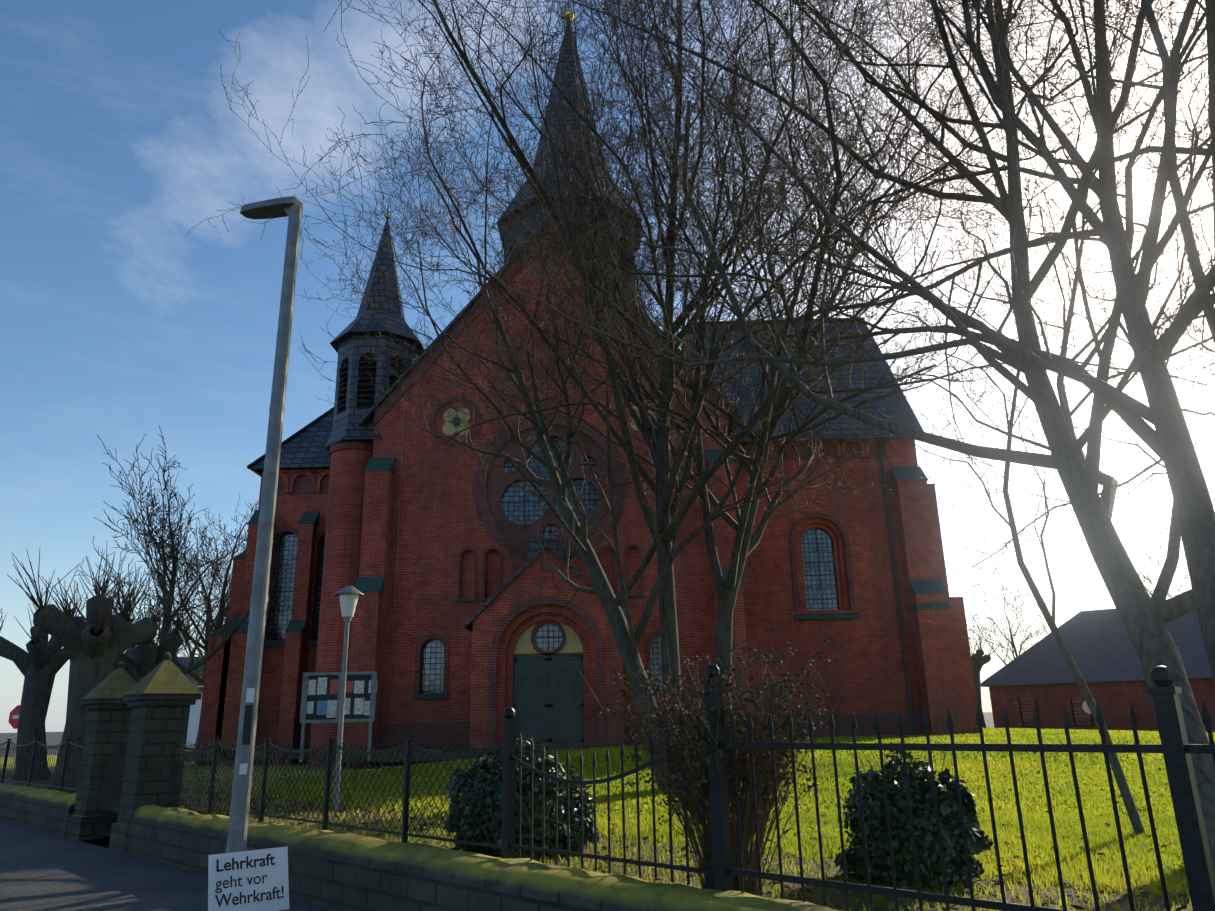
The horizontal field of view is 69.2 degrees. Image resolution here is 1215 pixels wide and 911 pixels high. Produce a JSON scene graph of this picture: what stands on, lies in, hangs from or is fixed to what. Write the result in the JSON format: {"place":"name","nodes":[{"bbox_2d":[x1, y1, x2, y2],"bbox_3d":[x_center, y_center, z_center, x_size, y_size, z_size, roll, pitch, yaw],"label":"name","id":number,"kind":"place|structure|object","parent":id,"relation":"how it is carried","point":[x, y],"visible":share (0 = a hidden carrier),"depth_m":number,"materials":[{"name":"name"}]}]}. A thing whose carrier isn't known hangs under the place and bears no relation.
{"place":"outdoors","nodes":[
{"label":"outdoors","id":0,"kind":"place"},
{"bbox_2d":[8,705,19,728],"bbox_3d":[-21.548,9.596,32.330,0.832,0.832,0.020,-1,-17,1],"label":"stop sign","id":1,"kind":"object","parent":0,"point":[13,723],"visible":0.42,"depth_m":32.32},
{"bbox_2d":[0,819,334,910],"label":"pavement","id":2,"kind":"structure","parent":0,"point":[40,870],"depth_m":9.38,"materials":[{"name":"grey asphalt"}]},
{"bbox_2d":[66,661,136,840],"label":"gate pillar","id":3,"kind":"structure","parent":2,"relation":"on","point":[108,721],"depth_m":13.38,"materials":[{"name":"stone"}]},
{"bbox_2d":[109,652,201,852],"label":"gate pillar","id":4,"kind":"structure","parent":2,"relation":"on","point":[163,695],"depth_m":12.02,"materials":[{"name":"stone"}]},
{"bbox_2d":[225,196,302,852],"bbox_3d":[-3.161,0.604,7.575,0.695,6.385,0.220,-6,-17,17],"label":"street lamp","id":5,"kind":"object","parent":2,"relation":"on","point":[291,207],"visible":0.94,"depth_m":7.46,"materials":[{"name":"metal"}]},
{"bbox_2d":[239,688,254,774],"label":"pole stickers","id":6,"kind":"object","parent":5,"relation":"attached to","point":[247,725],"depth_m":6.96,"materials":[{"name":"grey paper"}]},
{"bbox_2d":[208,846,288,910],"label":"poster board","id":7,"kind":"object","parent":5,"relation":"attached to","point":[277,874],"visible":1,"depth_m":6.62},
{"bbox_2d":[215,875,266,892],"bbox_3d":[-2.730,3.185,6.575,0.383,0.109,0.010,14,-39,-41],"label":"poster text","id":8,"kind":"object","parent":7,"relation":"attached to","point":[239,879],"visible":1,"depth_m":6.54,"materials":[{"name":"black paint"}]},
{"bbox_2d":[216,853,274,871],"bbox_3d":[-2.731,3.076,6.660,0.438,0.087,0.011,14,-39,-41],"label":"poster text","id":9,"kind":"object","parent":7,"relation":"attached to","point":[241,862],"visible":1,"depth_m":6.65,"materials":[{"name":"black paint"}]},
{"bbox_2d":[215,886,283,906],"bbox_3d":[-2.663,3.287,6.563,0.508,0.086,0.012,13,-36,-39],"label":"poster text","id":10,"kind":"object","parent":7,"relation":"attached to","point":[244,896],"visible":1,"depth_m":6.56,"materials":[{"name":"black paint"}]},
{"bbox_2d":[0,783,838,910],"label":"churchyard wall","id":11,"kind":"structure","parent":2,"relation":"on","point":[331,870],"depth_m":7.22,"materials":[{"name":"stone"}]},
{"bbox_2d":[0,664,1214,910],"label":"iron fence","id":12,"kind":"object","parent":11,"relation":"on","point":[1176,748],"visible":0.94,"depth_m":5.33,"materials":[{"name":"black metal"}]},
{"bbox_2d":[177,657,202,691],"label":"white house roof","id":13,"kind":"structure","parent":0,"point":[196,659],"depth_m":99.24,"materials":[{"name":"grey tile"}]},
{"bbox_2d":[186,692,201,744],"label":"white house walls","id":14,"kind":"structure","parent":0,"point":[194,719],"depth_m":94.02,"materials":[{"name":"white paint"}]},
{"bbox_2d":[0,750,392,788],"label":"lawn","id":15,"kind":"structure","parent":0,"point":[202,783],"depth_m":23.49,"materials":[{"name":"green plant"}]},
{"bbox_2d":[0,625,68,780],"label":"pollard trunk","id":16,"kind":"object","parent":15,"relation":"on","point":[41,662],"visible":0.65,"depth_m":22.67,"materials":[{"name":"brown plant"}]},
{"bbox_2d":[0,591,86,643],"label":"pollard tree twigs","id":17,"kind":"object","parent":16,"relation":"attached to","point":[34,640],"visible":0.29,"depth_m":22.59,"materials":[{"name":"brown plant"}]},
{"bbox_2d":[33,595,156,793],"bbox_3d":[-10.570,4.776,17.952,1.611,3.986,2.202,-1,-17,1],"label":"pollard trunk","id":18,"kind":"object","parent":15,"relation":"on","point":[93,657],"visible":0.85,"depth_m":17.62,"materials":[{"name":"brown plant"}]},
{"bbox_2d":[7,548,185,633],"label":"pollard tree twigs","id":19,"kind":"object","parent":18,"relation":"attached to","point":[124,614],"visible":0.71,"depth_m":18.20,"materials":[{"name":"brown"}]},
{"bbox_2d":[114,632,182,682],"bbox_3d":[-10.938,5.827,20.250,1.782,3.437,1.571,8,-19,-27],"label":"pollard trunk","id":20,"kind":"object","parent":15,"relation":"on","point":[141,660],"visible":0.35,"depth_m":20.18,"materials":[{"name":"brown plant"}]},
{"bbox_2d":[111,595,216,654],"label":"tree twigs","id":21,"kind":"object","parent":20,"relation":"on","point":[175,631],"visible":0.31,"depth_m":20.67,"materials":[{"name":"brown"}]},
{"bbox_2d":[112,473,258,685],"bbox_3d":[-15.792,6.214,34.142,7.565,10.760,7.071,-18,-23,43],"label":"tree","id":22,"kind":"object","parent":15,"relation":"on","point":[194,560],"depth_m":33.11,"materials":[{"name":"brown plant"}]},
{"bbox_2d":[75,425,301,674],"bbox_3d":[-13.505,4.381,27.704,5.863,10.450,5.398,13,-22,-40],"label":"tree","id":23,"kind":"object","parent":15,"relation":"on","point":[170,547],"depth_m":26.98,"materials":[{"name":"brown plant"}]},
{"bbox_2d":[138,494,245,747],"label":"tree","id":24,"kind":"object","parent":15,"relation":"on","point":[216,584],"depth_m":46.00,"materials":[{"name":"brown plant"}]},
{"bbox_2d":[299,671,376,761],"bbox_3d":[-6.401,6.177,20.900,1.730,2.020,0.120,0,-17,-4],"label":"notice board frame","id":25,"kind":"object","parent":15,"relation":"on","point":[304,721],"visible":0.96,"depth_m":20.92,"materials":[{"name":"grey metal"}]},
{"bbox_2d":[306,674,371,719],"bbox_3d":[-6.411,5.773,21.052,1.600,1.020,0.020,0,-17,-4],"label":"notice board panel","id":26,"kind":"object","parent":25,"relation":"in","point":[365,695],"depth_m":21.05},
{"bbox_2d":[316,701,326,714],"bbox_3d":[-6.795,6.000,20.943,0.225,0.324,0.008,0,-17,-4],"label":"poster","id":27,"kind":"object","parent":26,"relation":"attached to","point":[321,707],"visible":1,"depth_m":20.94,"materials":[{"name":"blue paper"}]},
{"bbox_2d":[306,677,377,717],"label":"posted notices","id":28,"kind":"object","parent":26,"relation":"attached to","point":[360,707],"depth_m":21.04,"materials":[{"name":"white paper"}]},
{"bbox_2d":[254,471,327,764],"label":"church choir walls","id":29,"kind":"structure","parent":0,"point":[291,509],"depth_m":29.41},
{"bbox_2d":[308,449,372,766],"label":"stair tower","id":30,"kind":"structure","parent":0,"point":[342,551],"depth_m":27.61,"materials":[{"name":"red brick"}]},
{"bbox_2d":[329,441,372,456],"bbox_3d":[-8.323,-0.086,29.389,1.820,0.250,1.820,-1,-17,1],"label":"church turret ring","id":31,"kind":"object","parent":30,"relation":"on","point":[351,445],"visible":0.42,"depth_m":28.59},
{"bbox_2d":[325,334,418,451],"bbox_3d":[-7.938,-1.911,30.294,2.919,3.750,2.919,-1,-17,1],"label":"turret belfry","id":32,"kind":"object","parent":30,"relation":"on","point":[347,426],"visible":0.52,"depth_m":29.36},
{"bbox_2d":[330,222,423,354],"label":"turret spire","id":33,"kind":"structure","parent":32,"relation":"on","point":[352,328],"depth_m":30.58,"materials":[{"name":"grey tile"}]},
{"bbox_2d":[0,712,993,848],"bbox_3d":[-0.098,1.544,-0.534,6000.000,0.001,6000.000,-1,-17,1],"label":"ground","id":34,"kind":"structure","parent":0,"point":[53,738],"depth_m":135.25,"materials":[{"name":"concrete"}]},
{"bbox_2d":[971,649,990,727],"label":"pollard trunk","id":35,"kind":"object","parent":34,"relation":"on","point":[979,660],"visible":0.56,"depth_m":41.09,"materials":[{"name":"brown plant"}]},
{"bbox_2d":[967,623,1003,658],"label":"tree twigs","id":36,"kind":"object","parent":35,"relation":"on","point":[980,641],"visible":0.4,"depth_m":41.52,"materials":[{"name":"brown"}]},
{"bbox_2d":[953,556,1063,664],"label":"tree","id":37,"kind":"object","parent":34,"relation":"on","point":[1030,636],"depth_m":82.21,"materials":[{"name":"plant"}]},
{"bbox_2d":[1123,508,1191,598],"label":"tree","id":38,"kind":"object","parent":34,"relation":"on","point":[1145,576],"depth_m":65.21,"materials":[{"name":"plant"}]},
{"bbox_2d":[1139,462,1214,597],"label":"tree","id":39,"kind":"object","parent":34,"relation":"on","point":[1180,553],"depth_m":62.90,"materials":[{"name":"plant"}]},
{"bbox_2d":[470,548,624,747],"bbox_3d":[-1.715,5.891,25.757,4.300,6.250,1.300,-1,-17,1],"label":"church porch","id":40,"kind":"object","parent":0,"point":[488,619],"visible":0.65,"depth_m":25.34,"materials":[{"name":"red brick"}]},
{"bbox_2d":[513,655,583,743],"bbox_3d":[-1.693,7.008,25.306,2.040,2.450,0.140,-1,-17,1],"label":"church door","id":41,"kind":"structure","parent":40,"relation":"in","point":[548,697],"depth_m":25.32,"materials":[{"name":"wood"}]},
{"bbox_2d":[514,621,582,653],"bbox_3d":[-1.729,5.301,25.861,2.040,1.020,0.040,-1,-17,1],"label":"door tympanum","id":42,"kind":"object","parent":40,"relation":"in","point":[573,644],"visible":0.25,"depth_m":25.78,"materials":[{"name":"yellow paint"}]},
{"bbox_2d":[373,240,727,723],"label":"church transept walls","id":43,"kind":"structure","parent":0,"point":[441,527],"depth_m":27.39,"materials":[{"name":"red brick"}]},
{"bbox_2d":[442,404,656,434],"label":"ornamental rosettes","id":44,"kind":"object","parent":43,"relation":"in","point":[448,430],"visible":0.31,"depth_m":28.57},
{"bbox_2d":[486,425,614,546],"bbox_3d":[-1.810,0.997,27.973,4.096,4.096,0.132,-1,-17,1],"label":"church rose tracery","id":45,"kind":"object","parent":43,"relation":"in","point":[494,487],"visible":0.35,"depth_m":27.94,"materials":[{"name":"red brick"}]},
{"bbox_2d":[267,437,838,693],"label":"windows","id":46,"kind":"structure","parent":43,"relation":"in","point":[432,650],"depth_m":28.46,"materials":[{"name":"blue glass"}]},
{"bbox_2d":[273,223,888,744],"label":"brick trim","id":47,"kind":"structure","parent":43,"relation":"attached to","point":[303,483],"depth_m":27.93,"materials":[{"name":"red brick"}]},
{"bbox_2d":[248,217,923,631],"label":"church roofs","id":48,"kind":"structure","parent":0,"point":[306,449],"depth_m":32.20,"materials":[{"name":"grey tile"}]},
{"bbox_2d":[247,215,863,543],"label":"church ridge rolls","id":49,"kind":"object","parent":48,"relation":"on","point":[284,442],"visible":0.21,"depth_m":33.01,"materials":[{"name":"grey metal"}]},
{"bbox_2d":[497,20,640,250],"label":"spire","id":50,"kind":"structure","parent":48,"relation":"on","point":[575,79],"depth_m":39.66,"materials":[{"name":"grey tile"}]},
{"bbox_2d":[384,9,573,219],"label":"spire finials","id":51,"kind":"object","parent":50,"relation":"on","point":[568,11],"visible":0.44,"depth_m":42.68,"materials":[{"name":"gold metal"}]},
{"bbox_2d":[504,200,636,301],"bbox_3d":[-1.580,-6.515,38.452,5.636,6.900,5.636,-1,-17,1],"label":"church crossing belfry","id":52,"kind":"object","parent":48,"relation":"on","point":[527,220],"visible":0.04,"depth_m":37.11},
{"bbox_2d":[195,462,978,768],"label":"buttresses","id":53,"kind":"structure","parent":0,"point":[943,668],"depth_m":28.36,"materials":[{"name":"red brick"}]},
{"bbox_2d":[210,410,949,698],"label":"church copper trim","id":54,"kind":"structure","parent":53,"relation":"on","point":[376,583],"depth_m":29.10,"materials":[{"name":"green metal"}]},
{"bbox_2d":[337,3,836,650],"bbox_3d":[-0.843,-8.322,35.907,16.885,32.730,11.463,-1,-17,1],"label":"church lead work","id":55,"kind":"object","parent":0,"point":[821,599],"visible":0.19,"depth_m":29.24,"materials":[{"name":"grey metal"}]},
{"bbox_2d":[0,0,1214,732],"label":"sky","id":56,"kind":"structure","parent":0,"point":[120,134],"materials":[{"name":"blue"}]},
{"bbox_2d":[378,713,922,765],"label":"wall plinth","id":57,"kind":"structure","parent":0,"point":[438,735],"depth_m":25.75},
{"bbox_2d":[105,727,1214,910],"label":"lawn","id":58,"kind":"structure","parent":0,"point":[1076,900],"depth_m":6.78,"materials":[{"name":"green plant"}]},
{"bbox_2d":[332,617,351,810],"bbox_3d":[-3.846,3.719,12.734,0.120,2.740,0.114,-1,-17,1],"label":"garden lamp post","id":59,"kind":"object","parent":58,"relation":"on","point":[347,620],"visible":0.85,"depth_m":12.72,"materials":[{"name":"metal"}]},
{"bbox_2d":[339,594,358,616],"bbox_3d":[-3.877,2.244,13.176,0.300,0.340,0.300,-1,-17,1],"label":"shade","id":60,"kind":"object","parent":59,"relation":"on","point":[348,603],"visible":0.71,"depth_m":13.08,"materials":[{"name":"white glass"}]},
{"bbox_2d":[333,586,363,596],"bbox_3d":[-3.882,2.031,13.240,0.460,0.135,0.460,-1,-17,1],"label":"lamp cap","id":61,"kind":"object","parent":60,"relation":"on","point":[349,590],"visible":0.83,"depth_m":13.11,"materials":[{"name":"metal"}]},
{"bbox_2d":[184,744,646,762],"bbox_3d":[-0.714,8.372,24.943,26.100,0.300,7.700,-1,-17,1],"label":"church gravel strip","id":62,"kind":"object","parent":58,"relation":"on","point":[423,758],"visible":0.19,"depth_m":24.10,"materials":[{"name":"grey gravel"}]},
{"bbox_2d":[483,782,535,825],"bbox_3d":[-0.804,3.307,8.143,0.806,0.680,0.767,-1,-17,1],"label":"laurel shrub","id":63,"kind":"object","parent":58,"relation":"on","point":[495,804],"depth_m":7.90,"materials":[{"name":"green plant"}]},
{"bbox_2d":[486,736,535,786],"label":"shrub leaves","id":64,"kind":"object","parent":63,"relation":"attached to","point":[517,750],"visible":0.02,"depth_m":8.48,"materials":[{"name":"green plant"}]},
{"bbox_2d":[453,741,586,859],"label":"laurel shrub leaves","id":65,"kind":"object","parent":63,"relation":"on","point":[549,844],"visible":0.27,"depth_m":7.76,"materials":[{"name":"green plant"}]},
{"bbox_2d":[443,757,495,836],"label":"laurel shrub leaves","id":66,"kind":"object","parent":65,"relation":"on","point":[461,807],"visible":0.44,"depth_m":7.88,"materials":[{"name":"green plant"}]},
{"bbox_2d":[550,767,601,846],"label":"laurel shrub leaves","id":67,"kind":"object","parent":65,"relation":"on","point":[588,825],"visible":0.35,"depth_m":7.99,"materials":[{"name":"green plant"}]},
{"bbox_2d":[490,735,562,781],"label":"laurel shoots","id":68,"kind":"object","parent":63,"relation":"on","point":[535,751],"visible":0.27,"depth_m":8.12,"materials":[{"name":"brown plant"}]},
{"bbox_2d":[42,731,1189,910],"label":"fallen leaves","id":69,"kind":"object","parent":58,"relation":"on","point":[932,883],"visible":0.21,"depth_m":8.95,"materials":[{"name":"plant"}]},
{"bbox_2d":[186,0,1214,789],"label":"tree","id":70,"kind":"object","parent":58,"relation":"on","point":[600,112],"depth_m":15.48,"materials":[{"name":"brown plant"}]},
{"bbox_2d":[576,634,847,895],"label":"dry shrub stems","id":71,"kind":"object","parent":58,"relation":"on","point":[747,827],"visible":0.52,"depth_m":5.75,"materials":[{"name":"plant"}]},
{"bbox_2d":[596,628,846,824],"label":"dry shrub heads","id":72,"kind":"object","parent":71,"relation":"attached to","point":[679,740],"visible":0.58,"depth_m":5.82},
{"bbox_2d":[353,0,1214,871],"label":"tree","id":73,"kind":"object","parent":58,"relation":"on","point":[1144,616],"depth_m":10.57,"materials":[{"name":"brown plant"}]},
{"bbox_2d":[859,789,918,846],"bbox_3d":[2.187,2.784,6.541,0.634,0.640,0.603,-1,-17,1],"label":"laurel shrub","id":74,"kind":"object","parent":58,"relation":"on","point":[874,830],"depth_m":6.38,"materials":[{"name":"green plant"}]},
{"bbox_2d":[858,741,945,797],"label":"laurel shoots","id":75,"kind":"object","parent":74,"relation":"in","point":[900,765],"visible":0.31,"depth_m":6.59,"materials":[{"name":"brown plant"}]},
{"bbox_2d":[834,750,984,886],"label":"laurel shrub leaves","id":76,"kind":"object","parent":74,"relation":"on","point":[879,862],"visible":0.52,"depth_m":6.30,"materials":[{"name":"green plant"}]},
{"bbox_2d":[921,767,993,854],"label":"laurel shrub leaves","id":77,"kind":"object","parent":76,"relation":"on","point":[978,841],"visible":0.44,"depth_m":6.24,"materials":[{"name":"green plant"}]},
{"bbox_2d":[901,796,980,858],"bbox_3d":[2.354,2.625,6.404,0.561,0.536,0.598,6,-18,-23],"label":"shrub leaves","id":78,"kind":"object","parent":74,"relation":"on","point":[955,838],"visible":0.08,"depth_m":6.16,"materials":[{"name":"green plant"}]},
{"bbox_2d":[685,335,919,715],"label":"church nave walls","id":79,"kind":"structure","parent":0,"point":[870,670],"depth_m":29.71,"materials":[{"name":"red brick"}]},
{"bbox_2d":[263,439,889,492],"bbox_3d":[-1.118,0.304,31.132,22.150,1.586,0.110,-1,-17,1],"label":"church arch frieze","id":80,"kind":"object","parent":79,"relation":"attached to","point":[315,486],"visible":0.35,"depth_m":31.10,"materials":[{"name":"red brick"}]},
{"bbox_2d":[879,430,915,735],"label":"church downpipes","id":81,"kind":"object","parent":79,"relation":"attached to","point":[883,469],"visible":0.19,"depth_m":29.55,"materials":[{"name":"metal"}]},
{"bbox_2d":[989,678,1214,731],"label":"house walls","id":82,"kind":"structure","parent":0,"point":[1113,699],"depth_m":39.16,"materials":[{"name":"red brick"}]},
{"bbox_2d":[1013,697,1095,725],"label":"window","id":83,"kind":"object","parent":82,"relation":"in","point":[1078,714],"visible":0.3,"depth_m":40.53,"materials":[{"name":"brown wood"}]},
{"bbox_2d":[1082,701,1091,713],"bbox_3d":[21.562,11.237,39.369,0.600,0.600,0.030,-13,-21,35],"label":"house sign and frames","id":84,"kind":"object","parent":82,"relation":"attached to","point":[1085,707],"visible":0.35,"depth_m":39.44,"materials":[{"name":"white"}]},
{"bbox_2d":[981,608,1212,686],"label":"house roof","id":85,"kind":"structure","parent":82,"relation":"on","point":[1100,646],"depth_m":40.99,"materials":[{"name":"grey tile"}]}
]}

